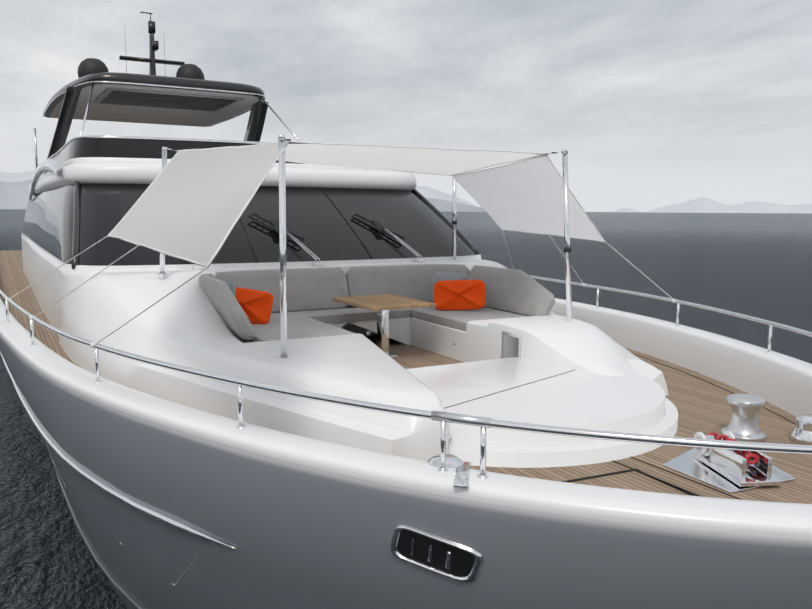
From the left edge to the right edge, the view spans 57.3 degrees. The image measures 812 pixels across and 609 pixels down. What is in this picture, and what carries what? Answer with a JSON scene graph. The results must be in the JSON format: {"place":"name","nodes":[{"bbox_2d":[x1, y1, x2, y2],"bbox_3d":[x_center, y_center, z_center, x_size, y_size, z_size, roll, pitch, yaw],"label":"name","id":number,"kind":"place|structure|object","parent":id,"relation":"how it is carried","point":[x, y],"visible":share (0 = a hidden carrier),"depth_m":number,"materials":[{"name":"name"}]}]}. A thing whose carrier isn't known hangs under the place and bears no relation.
{"place":"outdoors","nodes":[
{"label":"outdoors","id":0,"kind":"place"},
{"bbox_2d":[0,179,31,208],"bbox_3d":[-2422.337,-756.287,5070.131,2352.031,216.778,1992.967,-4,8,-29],"label":"distant mountains","id":1,"kind":"structure","parent":0,"point":[14,195],"depth_m":4354.31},
{"bbox_2d":[0,171,34,181],"bbox_3d":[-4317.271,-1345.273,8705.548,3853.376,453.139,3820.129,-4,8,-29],"label":"distant mountains","id":2,"kind":"structure","parent":0,"point":[13,177],"depth_m":7751.03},
{"bbox_2d":[0,209,811,608],"bbox_3d":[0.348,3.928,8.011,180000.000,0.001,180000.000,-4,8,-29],"label":"sea water","id":3,"kind":"structure","parent":0,"point":[756,265],"depth_m":46.58,"materials":[{"name":"black liquid"}]},
{"bbox_2d":[0,298,811,608],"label":"yacht hull","id":4,"kind":"object","parent":3,"relation":"on","point":[298,522],"visible":0.62,"depth_m":4.34,"materials":[{"name":"white plastic"}]},
{"bbox_2d":[0,352,235,608],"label":"hull trim","id":5,"kind":"structure","parent":4,"relation":"attached to","point":[174,523],"depth_m":6.26,"materials":[{"name":"silver metal"}]},
{"bbox_2d":[21,159,481,337],"bbox_3d":[-4.779,-1.696,16.679,6.519,2.789,14.891,-4,8,-29],"label":"yacht superstructure","id":6,"kind":"object","parent":4,"relation":"on","point":[73,210],"visible":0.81,"depth_m":11.04,"materials":[{"name":"white plastic"}]},
{"bbox_2d":[34,12,366,180],"bbox_3d":[-5.835,-5.224,18.098,5.589,4.402,12.508,-4,8,-29],"label":"flybridge","id":7,"kind":"object","parent":6,"relation":"on","point":[187,95],"visible":0.75,"depth_m":17.39,"materials":[{"name":"black plastic"}]},
{"bbox_2d":[193,213,425,269],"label":"windshield wipers","id":8,"kind":"object","parent":6,"relation":"attached to","point":[375,223],"visible":0.6,"depth_m":10.66,"materials":[{"name":"black metal"}]},
{"bbox_2d":[0,250,811,503],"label":"teak deck","id":9,"kind":"structure","parent":4,"relation":"on","point":[703,407],"depth_m":6.31,"materials":[{"name":"brown wood"}]},
{"bbox_2d":[59,259,555,460],"bbox_3d":[-0.253,0.207,8.674,6.480,1.070,6.632,-4,8,-29],"label":"yacht coaming","id":10,"kind":"object","parent":9,"relation":"on","point":[185,325],"visible":0.46,"depth_m":7.04,"materials":[{"name":"white plastic"}]},
{"bbox_2d":[157,135,571,357],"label":"awning poles","id":11,"kind":"object","parent":10,"relation":"on","point":[282,250],"visible":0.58,"depth_m":8.07,"materials":[{"name":"silver metal"}]},
{"bbox_2d":[9,139,672,343],"bbox_3d":[0.120,-0.826,7.901,7.681,1.813,6.627,-4,8,-29],"label":"sunshade awning","id":12,"kind":"object","parent":11,"relation":"attached to","point":[190,205],"visible":0.96,"depth_m":7.59,"materials":[{"name":"white fabric"}]},
{"bbox_2d":[199,264,554,342],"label":"sofa cushions","id":13,"kind":"object","parent":10,"relation":"in","point":[313,308],"visible":0.65,"depth_m":9.77,"materials":[{"name":"grey fabric"}]},
{"bbox_2d":[225,272,485,323],"bbox_3d":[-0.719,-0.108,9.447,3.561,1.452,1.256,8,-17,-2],"label":"throw pillows","id":14,"kind":"object","parent":13,"relation":"on","point":[456,291],"visible":0.73,"depth_m":9.88,"materials":[{"name":"orange fabric"}]},
{"bbox_2d":[333,294,435,357],"bbox_3d":[-0.285,0.296,9.207,0.860,0.700,1.120,-4,8,-29],"label":"table","id":15,"kind":"object","parent":9,"relation":"on","point":[382,305],"visible":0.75,"depth_m":9.14,"materials":[{"name":"brown wood"}]},
{"bbox_2d":[406,315,677,467],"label":"yacht mouldings","id":16,"kind":"object","parent":9,"relation":"on","point":[556,370],"visible":0.67,"depth_m":6.40,"materials":[{"name":"white plastic"}]},
{"bbox_2d":[0,275,811,486],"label":"yacht guard rails","id":17,"kind":"object","parent":4,"relation":"attached to","point":[461,477],"visible":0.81,"depth_m":3.96,"materials":[{"name":"silver metal"}]},
{"bbox_2d":[613,208,638,211],"bbox_3d":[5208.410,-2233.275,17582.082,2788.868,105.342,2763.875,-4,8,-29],"label":"mountain","id":18,"kind":"structure","parent":3,"relation":"in","point":[625,210],"depth_m":16014.19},
{"bbox_2d":[648,197,811,212],"bbox_3d":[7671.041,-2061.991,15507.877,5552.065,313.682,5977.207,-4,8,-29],"label":"islands","id":19,"kind":"object","parent":3,"relation":"in","point":[702,205],"visible":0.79,"depth_m":14217.08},
{"bbox_2d":[0,0,811,211],"label":"sky","id":20,"kind":"structure","parent":0,"point":[653,104],"materials":[{"name":"grey"}]},
{"bbox_2d":[415,186,475,205],"bbox_3d":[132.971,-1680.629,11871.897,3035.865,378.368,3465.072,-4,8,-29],"label":"mountain","id":21,"kind":"structure","parent":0,"point":[427,192],"depth_m":10701.62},
{"bbox_2d":[426,198,485,211],"bbox_3d":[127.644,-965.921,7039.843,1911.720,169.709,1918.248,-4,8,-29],"label":"mountain","id":22,"kind":"structure","parent":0,"point":[440,205],"depth_m":6306.13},
{"bbox_2d":[366,331,811,581],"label":"deck hardware","id":23,"kind":"object","parent":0,"point":[731,471],"visible":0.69,"depth_m":4.99,"materials":[{"name":"silver metal"}]}
]}

